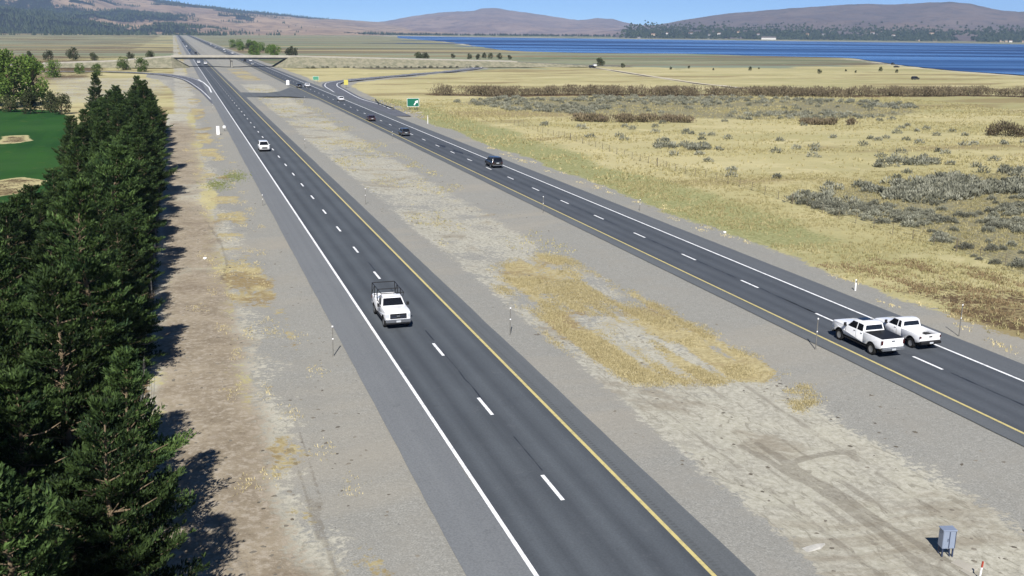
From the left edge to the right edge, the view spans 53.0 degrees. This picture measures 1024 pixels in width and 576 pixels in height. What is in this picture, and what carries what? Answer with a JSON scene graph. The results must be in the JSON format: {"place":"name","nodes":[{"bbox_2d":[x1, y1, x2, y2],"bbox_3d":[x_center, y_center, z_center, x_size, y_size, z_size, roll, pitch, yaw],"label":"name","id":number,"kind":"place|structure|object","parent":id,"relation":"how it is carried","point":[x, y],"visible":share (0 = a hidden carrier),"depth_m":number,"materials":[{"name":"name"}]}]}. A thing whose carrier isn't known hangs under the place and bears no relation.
{"place":"outdoors","nodes":[
{"label":"outdoors","id":0,"kind":"place"},
{"bbox_2d":[4,55,189,67],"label":"approach embankment hill","id":1,"kind":"structure","parent":0,"point":[163,62],"depth_m":605.29,"materials":[{"name":"soil"}]},
{"bbox_2d":[39,71,212,103],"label":"entrance ramp road","id":2,"kind":"structure","parent":0,"point":[197,84],"depth_m":460.07,"materials":[{"name":"asphalt"}]},
{"bbox_2d":[0,0,451,34],"bbox_3d":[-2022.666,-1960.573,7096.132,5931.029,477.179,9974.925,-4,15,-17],"label":"mountain forested","id":3,"kind":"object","parent":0,"point":[264,26],"visible":0.59,"depth_m":6190.12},
{"bbox_2d":[0,0,452,34],"bbox_3d":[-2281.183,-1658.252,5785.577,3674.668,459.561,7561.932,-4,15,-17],"label":"distant forest","id":4,"kind":"object","parent":3,"relation":"on","point":[50,12],"visible":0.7,"depth_m":4384.73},
{"bbox_2d":[240,87,317,99],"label":"median crossover road","id":5,"kind":"structure","parent":0,"point":[290,92],"depth_m":367.25,"materials":[{"name":"asphalt"}]},
{"bbox_2d":[322,67,483,115],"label":"exit ramp road","id":6,"kind":"structure","parent":0,"point":[335,86],"depth_m":393.96,"materials":[{"name":"asphalt"}]},
{"bbox_2d":[272,55,632,67],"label":"approach embankment hill","id":7,"kind":"structure","parent":0,"point":[293,61],"depth_m":651.90,"materials":[{"name":"soil"},{"name":"dry grass"}]},
{"bbox_2d":[177,35,755,575],"bbox_3d":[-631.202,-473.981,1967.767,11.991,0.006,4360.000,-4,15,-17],"label":"southbound road","id":8,"kind":"structure","parent":0,"point":[551,479],"depth_m":61.56,"materials":[{"name":"asphalt"}]},
{"bbox_2d":[258,140,269,151],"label":"suv","id":9,"kind":"object","parent":8,"relation":"on","point":[263,145],"visible":1,"depth_m":195.25,"materials":[{"name":"white paint"}]},
{"bbox_2d":[371,281,410,326],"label":"pickup truck","id":10,"kind":"object","parent":8,"relation":"on","point":[390,308],"visible":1,"depth_m":81.15,"materials":[{"name":"white paint"}]},
{"bbox_2d":[0,33,1023,575],"bbox_3d":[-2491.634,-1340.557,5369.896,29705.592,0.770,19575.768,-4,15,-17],"label":"ground","id":11,"kind":"structure","parent":0,"point":[880,517],"depth_m":84.84,"materials":[{"name":"soil"}]},
{"bbox_2d":[0,94,18,111],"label":"shade tree","id":12,"kind":"object","parent":11,"relation":"on","point":[10,103],"visible":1,"depth_m":286.25,"materials":[{"name":"green plant"}]},
{"bbox_2d":[0,48,33,106],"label":"cottonwood tree","id":13,"kind":"object","parent":11,"relation":"on","point":[9,75],"visible":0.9,"depth_m":296.66,"materials":[{"name":"green plant"}]},
{"bbox_2d":[0,201,39,298],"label":"pine tree","id":14,"kind":"object","parent":11,"relation":"on","point":[28,235],"visible":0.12,"depth_m":80.86,"materials":[{"name":"green plant"}]},
{"bbox_2d":[0,193,40,245],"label":"pine tree","id":15,"kind":"object","parent":11,"relation":"on","point":[18,200],"visible":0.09,"depth_m":85.97,"materials":[{"name":"green plant"}]},
{"bbox_2d":[0,438,43,575],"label":"pine tree","id":16,"kind":"object","parent":11,"relation":"on","point":[2,444],"visible":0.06,"depth_m":38.81,"materials":[{"name":"green plant"}]},
{"bbox_2d":[0,317,47,389],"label":"pine tree","id":17,"kind":"object","parent":11,"relation":"on","point":[26,337],"visible":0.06,"depth_m":55.97,"materials":[{"name":"green plant"}]},
{"bbox_2d":[0,205,49,316],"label":"pine tree","id":18,"kind":"object","parent":11,"relation":"on","point":[5,214],"visible":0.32,"depth_m":77.38,"materials":[{"name":"green plant"}]},
{"bbox_2d":[17,90,41,113],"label":"shade tree","id":19,"kind":"object","parent":11,"relation":"on","point":[27,100],"visible":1,"depth_m":279.76,"materials":[{"name":"green plant"}]},
{"bbox_2d":[0,298,60,418],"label":"pine tree","id":20,"kind":"object","parent":11,"relation":"on","point":[8,344],"visible":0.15,"depth_m":50.77,"materials":[{"name":"green plant"}]},
{"bbox_2d":[16,183,46,221],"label":"pine tree","id":21,"kind":"object","parent":11,"relation":"on","point":[31,190],"visible":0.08,"depth_m":94.33,"materials":[{"name":"green plant"}]},
{"bbox_2d":[0,228,64,369],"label":"pine tree","id":22,"kind":"object","parent":11,"relation":"on","point":[8,295],"visible":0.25,"depth_m":59.56,"materials":[{"name":"green plant"}]},
{"bbox_2d":[16,53,49,103],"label":"cottonwood tree","id":23,"kind":"object","parent":11,"relation":"on","point":[29,75],"visible":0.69,"depth_m":312.77,"materials":[{"name":"green plant"}]},
{"bbox_2d":[26,198,51,228],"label":"pine tree","id":24,"kind":"object","parent":11,"relation":"on","point":[41,205],"visible":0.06,"depth_m":90.79,"materials":[{"name":"green plant"}]},
{"bbox_2d":[0,461,78,575],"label":"pine tree","id":25,"kind":"object","parent":11,"relation":"on","point":[19,539],"visible":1,"depth_m":30.68,"materials":[{"name":"green plant"}]},
{"bbox_2d":[28,167,64,199],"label":"pine tree","id":26,"kind":"object","parent":11,"relation":"on","point":[53,176],"visible":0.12,"depth_m":108.49,"materials":[{"name":"green plant"}]},
{"bbox_2d":[39,91,60,111],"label":"shade tree","id":27,"kind":"object","parent":11,"relation":"on","point":[49,95],"visible":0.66,"depth_m":284.33,"materials":[{"name":"green plant"}]},
{"bbox_2d":[9,220,92,313],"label":"pine tree","id":28,"kind":"object","parent":11,"relation":"on","point":[43,247],"visible":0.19,"depth_m":76.91,"materials":[{"name":"green plant"}]},
{"bbox_2d":[0,363,103,567],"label":"pine tree","id":29,"kind":"object","parent":11,"relation":"on","point":[13,394],"visible":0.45,"depth_m":40.59,"materials":[{"name":"green plant"}]},
{"bbox_2d":[43,60,61,77],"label":"roadside tree","id":30,"kind":"object","parent":11,"relation":"on","point":[51,64],"visible":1,"depth_m":484.79,"materials":[{"name":"green plant"}]},
{"bbox_2d":[44,190,61,209],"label":"pine tree","id":31,"kind":"object","parent":11,"relation":"on","point":[49,193],"visible":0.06,"depth_m":104.11,"materials":[{"name":"green plant"}]},
{"bbox_2d":[49,92,71,114],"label":"shade tree","id":32,"kind":"object","parent":11,"relation":"on","point":[55,105],"visible":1,"depth_m":276.73,"materials":[{"name":"green plant"}]},
{"bbox_2d":[54,134,70,170],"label":"pine tree","id":33,"kind":"object","parent":11,"relation":"on","point":[65,141],"visible":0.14,"depth_m":151.74,"materials":[{"name":"green plant"}]},
{"bbox_2d":[51,115,80,171],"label":"pine tree","id":34,"kind":"object","parent":11,"relation":"on","point":[69,126],"visible":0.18,"depth_m":155.94,"materials":[{"name":"green plant"}]},
{"bbox_2d":[48,165,84,216],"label":"pine tree","id":35,"kind":"object","parent":11,"relation":"on","point":[71,171],"visible":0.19,"depth_m":102.36,"materials":[{"name":"green plant"}]},
{"bbox_2d":[65,47,79,59],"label":"meadow tree","id":36,"kind":"object","parent":11,"relation":"on","point":[72,54],"visible":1,"depth_m":732.79,"materials":[{"name":"green plant"}]},
{"bbox_2d":[0,262,147,513],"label":"pine tree","id":37,"kind":"object","parent":11,"relation":"on","point":[54,280],"visible":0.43,"depth_m":47.31,"materials":[{"name":"green plant"}]},
{"bbox_2d":[60,136,91,180],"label":"pine tree","id":38,"kind":"object","parent":11,"relation":"on","point":[73,150],"visible":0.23,"depth_m":116.92,"materials":[{"name":"green plant"}]},
{"bbox_2d":[55,202,102,267],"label":"pine tree","id":39,"kind":"object","parent":11,"relation":"on","point":[60,212],"visible":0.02,"depth_m":86.49,"materials":[{"name":"green plant"}]},
{"bbox_2d":[66,125,92,153],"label":"pine tree","id":40,"kind":"object","parent":11,"relation":"on","point":[80,131],"visible":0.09,"depth_m":144.01,"materials":[{"name":"green plant"}]},
{"bbox_2d":[28,473,134,575],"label":"pine tree","id":41,"kind":"object","parent":11,"relation":"on","point":[64,484],"visible":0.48,"depth_m":36.44,"materials":[{"name":"green plant"}]},
{"bbox_2d":[65,162,104,188],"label":"pine tree","id":42,"kind":"object","parent":11,"relation":"on","point":[89,172],"visible":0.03,"depth_m":107.54,"materials":[{"name":"green plant"}]},
{"bbox_2d":[78,108,95,139],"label":"pine tree","id":43,"kind":"object","parent":11,"relation":"on","point":[84,115],"visible":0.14,"depth_m":161.46,"materials":[{"name":"green plant"}]},
{"bbox_2d":[77,143,106,180],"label":"pine tree","id":44,"kind":"object","parent":11,"relation":"on","point":[95,147],"visible":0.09,"depth_m":116.90,"materials":[{"name":"green plant"}]},
{"bbox_2d":[35,176,149,380],"bbox_3d":[-27.330,0.036,65.360,7.295,14.392,8.245,3,16,4],"label":"pine tree","id":45,"kind":"object","parent":11,"relation":"on","point":[83,265],"visible":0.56,"depth_m":63.91,"materials":[{"name":"green plant"}]},
{"bbox_2d":[83,72,102,114],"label":"pine tree","id":46,"kind":"object","parent":11,"relation":"on","point":[95,79],"visible":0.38,"depth_m":242.78,"materials":[{"name":"green plant"}]},
{"bbox_2d":[87,100,109,129],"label":"pine tree","id":47,"kind":"object","parent":11,"relation":"on","point":[96,104],"visible":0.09,"depth_m":173.25,"materials":[{"name":"green plant"}]},
{"bbox_2d":[90,107,108,132],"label":"pine tree","id":48,"kind":"object","parent":11,"relation":"on","point":[95,111],"visible":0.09,"depth_m":169.71,"materials":[{"name":"green plant"}]},
{"bbox_2d":[86,120,115,171],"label":"pine tree","id":49,"kind":"object","parent":11,"relation":"on","point":[99,133],"visible":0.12,"depth_m":120.16,"materials":[{"name":"green plant"}]},
{"bbox_2d":[45,335,166,504],"bbox_3d":[-21.367,6.543,50.966,8.917,8.831,8.220,11,17,31],"label":"pine tree","id":50,"kind":"object","parent":11,"relation":"on","point":[108,364],"visible":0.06,"depth_m":50.61,"materials":[{"name":"green plant"}]},
{"bbox_2d":[103,89,114,106],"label":"pine tree","id":51,"kind":"object","parent":11,"relation":"on","point":[109,92],"visible":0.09,"depth_m":198.62,"materials":[{"name":"green plant"}]},
{"bbox_2d":[73,176,145,275],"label":"pine tree","id":52,"kind":"object","parent":11,"relation":"on","point":[108,211],"visible":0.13,"depth_m":85.12,"materials":[{"name":"green plant"}]},
{"bbox_2d":[63,271,169,367],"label":"pine tree","id":53,"kind":"object","parent":11,"relation":"on","point":[143,324],"visible":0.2,"depth_m":69.31,"materials":[{"name":"green plant"}]},
{"bbox_2d":[107,110,126,136],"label":"pine tree","id":54,"kind":"object","parent":11,"relation":"on","point":[114,124],"visible":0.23,"depth_m":165.93,"materials":[{"name":"green plant"}]},
{"bbox_2d":[106,91,130,109],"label":"pine tree","id":55,"kind":"object","parent":11,"relation":"on","point":[117,98],"visible":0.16,"depth_m":194.35,"materials":[{"name":"green plant"}]},
{"bbox_2d":[87,140,157,227],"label":"pine tree","id":56,"kind":"object","parent":11,"relation":"on","point":[149,219],"visible":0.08,"depth_m":102.84,"materials":[{"name":"green plant"}]},
{"bbox_2d":[115,56,130,69],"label":"roadside tree","id":57,"kind":"object","parent":11,"relation":"on","point":[122,64],"visible":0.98,"depth_m":571.66,"materials":[{"name":"green plant"}]},
{"bbox_2d":[38,389,209,575],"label":"pine tree","id":58,"kind":"object","parent":11,"relation":"on","point":[148,553],"visible":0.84,"depth_m":36.80,"materials":[{"name":"green plant"}]},
{"bbox_2d":[115,108,132,130],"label":"pine tree","id":59,"kind":"object","parent":11,"relation":"on","point":[127,118],"visible":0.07,"depth_m":170.17,"materials":[{"name":"green plant"}]},
{"bbox_2d":[83,269,165,346],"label":"pine tree","id":60,"kind":"object","parent":11,"relation":"on","point":[124,276],"visible":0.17,"depth_m":73.34,"materials":[{"name":"green plant"}]},
{"bbox_2d":[96,219,153,296],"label":"pine tree","id":61,"kind":"object","parent":11,"relation":"on","point":[113,228],"visible":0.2,"depth_m":81.04,"materials":[{"name":"green plant"}]},
{"bbox_2d":[88,143,165,269],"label":"pine tree","id":62,"kind":"object","parent":11,"relation":"on","point":[118,174],"visible":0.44,"depth_m":93.71,"materials":[{"name":"green plant"}]},
{"bbox_2d":[106,248,152,299],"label":"pine tree","id":63,"kind":"object","parent":11,"relation":"on","point":[123,261],"visible":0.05,"depth_m":77.92,"materials":[{"name":"green plant"}]},
{"bbox_2d":[123,85,140,98],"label":"pine tree","id":64,"kind":"object","parent":11,"relation":"on","point":[132,88],"visible":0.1,"depth_m":227.75,"materials":[{"name":"green plant"}]},
{"bbox_2d":[111,124,157,183],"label":"pine tree","id":65,"kind":"object","parent":11,"relation":"on","point":[122,139],"visible":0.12,"depth_m":128.48,"materials":[{"name":"green plant"}]},
{"bbox_2d":[113,151,166,234],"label":"pine tree","id":66,"kind":"object","parent":11,"relation":"on","point":[145,191],"visible":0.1,"depth_m":114.04,"materials":[{"name":"green plant"}]},
{"bbox_2d":[85,344,196,538],"bbox_3d":[-16.949,7.225,45.951,5.009,9.592,5.234,4,14,12],"label":"pine tree","id":67,"kind":"object","parent":11,"relation":"on","point":[145,428],"visible":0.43,"depth_m":45.87,"materials":[{"name":"green plant"}]},
{"bbox_2d":[134,57,149,71],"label":"roadside tree","id":68,"kind":"object","parent":11,"relation":"on","point":[141,67],"visible":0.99,"depth_m":555.56,"materials":[{"name":"green plant"}]},
{"bbox_2d":[121,210,165,283],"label":"pine tree","id":69,"kind":"object","parent":11,"relation":"on","point":[135,217],"visible":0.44,"depth_m":91.94,"materials":[{"name":"green plant"}]},
{"bbox_2d":[120,145,166,237],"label":"pine tree","id":70,"kind":"object","parent":11,"relation":"on","point":[136,166],"visible":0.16,"depth_m":109.32,"materials":[{"name":"green plant"}]},
{"bbox_2d":[131,79,160,116],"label":"pine tree","id":71,"kind":"object","parent":11,"relation":"on","point":[141,88],"visible":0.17,"depth_m":194.72,"materials":[{"name":"green plant"}]},
{"bbox_2d":[127,121,164,544],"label":"wire fence","id":72,"kind":"object","parent":11,"relation":"on","point":[151,297],"visible":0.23,"depth_m":90.06,"materials":[{"name":"metal"}]},
{"bbox_2d":[127,136,169,214],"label":"pine tree","id":73,"kind":"object","parent":11,"relation":"on","point":[137,145],"visible":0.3,"depth_m":122.39,"materials":[{"name":"green plant"}]},
{"bbox_2d":[126,113,177,194],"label":"pine tree","id":74,"kind":"object","parent":11,"relation":"on","point":[144,130],"visible":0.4,"depth_m":139.84,"materials":[{"name":"green plant"}]},
{"bbox_2d":[143,100,170,164],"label":"pine tree","id":75,"kind":"object","parent":11,"relation":"on","point":[148,112],"visible":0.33,"depth_m":163.44,"materials":[{"name":"green plant"}]},
{"bbox_2d":[197,169,251,191],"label":"green weeds","id":76,"kind":"object","parent":11,"relation":"on","point":[223,177],"visible":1,"depth_m":158.05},
{"bbox_2d":[171,55,289,66],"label":"overpass bridge","id":77,"kind":"structure","parent":11,"relation":"on","point":[231,57],"depth_m":627.10,"materials":[{"name":"concrete"}]},
{"bbox_2d":[269,44,281,54],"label":"riverside tree","id":78,"kind":"object","parent":11,"relation":"on","point":[274,49],"visible":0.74,"depth_m":839.41,"materials":[{"name":"green plant"}]},
{"bbox_2d":[183,134,371,496],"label":"dry weeds","id":79,"kind":"object","parent":11,"relation":"on","point":[246,332],"visible":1,"depth_m":80.97,"materials":[{"name":"beige plant"}]},
{"bbox_2d":[248,88,576,254],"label":"dry weeds","id":80,"kind":"object","parent":11,"relation":"on","point":[408,166],"visible":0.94,"depth_m":184.24,"materials":[{"name":"plant"}]},
{"bbox_2d":[407,98,418,109],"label":"exit sign","id":81,"kind":"object","parent":11,"relation":"on","point":[412,102],"visible":0.94,"depth_m":303.56,"materials":[{"name":"metal"}]},
{"bbox_2d":[344,32,615,36],"bbox_3d":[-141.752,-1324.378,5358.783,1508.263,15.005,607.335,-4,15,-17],"label":"distant wood","id":82,"kind":"object","parent":11,"relation":"on","point":[542,34],"visible":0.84,"depth_m":5258.71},
{"bbox_2d":[162,151,1023,575],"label":"ground clods","id":83,"kind":"object","parent":11,"relation":"on","point":[358,413],"visible":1,"depth_m":58.29,"materials":[{"name":"soil"}]},
{"bbox_2d":[569,111,696,122],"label":"reed clump","id":84,"kind":"object","parent":11,"relation":"on","point":[621,117],"visible":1,"depth_m":269.83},
{"bbox_2d":[486,251,826,415],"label":"dry weeds","id":85,"kind":"object","parent":11,"relation":"on","point":[569,294],"visible":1,"depth_m":82.55,"materials":[{"name":"plant"}]},
{"bbox_2d":[371,94,1023,179],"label":"dry grass","id":86,"kind":"structure","parent":11,"relation":"on","point":[981,113],"depth_m":255.24,"materials":[{"name":"plant"}]},
{"bbox_2d":[429,83,1023,96],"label":"willow thicket","id":87,"kind":"object","parent":11,"relation":"on","point":[486,89],"visible":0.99,"depth_m":388.49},
{"bbox_2d":[454,94,1023,205],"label":"sagebrush scrub","id":88,"kind":"object","parent":11,"relation":"on","point":[956,184],"visible":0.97,"depth_m":204.11,"materials":[{"name":"grey plant"}]},
{"bbox_2d":[487,147,1016,352],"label":"dry weeds","id":89,"kind":"object","parent":11,"relation":"on","point":[639,202],"visible":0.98,"depth_m":99.58,"materials":[{"name":"beige plant"}]},
{"bbox_2d":[521,121,1022,267],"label":"wire fence","id":90,"kind":"object","parent":11,"relation":"on","point":[957,243],"visible":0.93,"depth_m":142.55,"materials":[{"name":"grey metal"}]},
{"bbox_2d":[802,543,824,551],"bbox_3d":[13.601,11.894,46.826,1.950,0.080,0.510,-7,16,-29],"label":"concrete patch","id":91,"kind":"object","parent":11,"relation":"on","point":[814,547],"visible":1,"depth_m":46.88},
{"bbox_2d":[616,20,1023,41],"bbox_3d":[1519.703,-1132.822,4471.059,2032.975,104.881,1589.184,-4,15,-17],"label":"distant wood","id":92,"kind":"object","parent":11,"relation":"on","point":[923,34],"visible":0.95,"depth_m":4490.86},
{"bbox_2d":[799,117,857,124],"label":"reed clump","id":93,"kind":"object","parent":11,"relation":"on","point":[821,121],"visible":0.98,"depth_m":266.30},
{"bbox_2d":[900,218,917,227],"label":"sagebrush","id":94,"kind":"object","parent":11,"relation":"on","point":[908,223],"visible":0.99,"depth_m":127.42,"materials":[{"name":"grey plant"}]},
{"bbox_2d":[810,256,1023,323],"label":"brown weeds","id":95,"kind":"object","parent":11,"relation":"on","point":[914,286],"visible":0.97,"depth_m":95.88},
{"bbox_2d":[936,215,957,222],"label":"sagebrush","id":96,"kind":"object","parent":11,"relation":"on","point":[949,218],"visible":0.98,"depth_m":129.66,"materials":[{"name":"grey plant"}]},
{"bbox_2d":[937,526,957,556],"bbox_3d":[19.678,11.574,46.520,0.660,1.533,0.500,0,14,-4],"label":"utility cabinet","id":97,"kind":"object","parent":11,"relation":"on","point":[947,537],"visible":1,"depth_m":46.29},
{"bbox_2d":[950,559,977,572],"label":"concrete slab","id":98,"kind":"structure","parent":11,"relation":"on","point":[960,564],"depth_m":45.63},
{"bbox_2d":[984,119,1023,136],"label":"willow bush","id":99,"kind":"object","parent":11,"relation":"on","point":[1002,127],"visible":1,"depth_m":239.06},
{"bbox_2d":[382,8,649,36],"bbox_3d":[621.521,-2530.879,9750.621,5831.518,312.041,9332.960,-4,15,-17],"label":"mountain","id":100,"kind":"structure","parent":0,"point":[496,21],"depth_m":9529.15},
{"bbox_2d":[168,0,1023,24],"label":"sky","id":101,"kind":"structure","parent":0,"point":[628,11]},
{"bbox_2d":[187,35,1023,445],"bbox_3d":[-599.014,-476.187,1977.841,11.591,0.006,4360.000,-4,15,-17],"label":"northbound road","id":102,"kind":"structure","parent":0,"point":[987,385],"depth_m":95.27,"materials":[{"name":"asphalt"}]},
{"bbox_2d":[485,156,502,167],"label":"suv","id":103,"kind":"object","parent":102,"relation":"on","point":[493,161],"visible":1,"depth_m":174.40,"materials":[{"name":"black paint"}]},
{"bbox_2d":[831,317,904,354],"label":"pickup truck","id":104,"kind":"object","parent":102,"relation":"on","point":[873,335],"visible":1,"depth_m":75.45,"materials":[{"name":"white paint"}]},
{"bbox_2d":[875,316,940,347],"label":"pickup truck","id":105,"kind":"object","parent":102,"relation":"on","point":[912,331],"visible":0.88,"depth_m":77.29,"materials":[{"name":"white paint"}]},
{"bbox_2d":[596,67,744,87],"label":"dirt track path","id":106,"kind":"structure","parent":0,"point":[663,77],"depth_m":526.21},
{"bbox_2d":[397,36,1023,74],"bbox_3d":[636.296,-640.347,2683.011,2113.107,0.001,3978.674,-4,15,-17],"label":"lake water","id":107,"kind":"structure","parent":0,"point":[995,58],"depth_m":1576.94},
{"bbox_2d":[588,164,1023,334],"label":"dry grass","id":108,"kind":"structure","parent":0,"point":[759,186],"depth_m":128.51,"materials":[{"name":"plant"}]},
{"bbox_2d":[613,2,1023,40],"bbox_3d":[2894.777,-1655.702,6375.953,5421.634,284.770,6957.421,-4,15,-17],"label":"mountain beyond lake","id":109,"kind":"structure","parent":0,"point":[934,14],"depth_m":6760.43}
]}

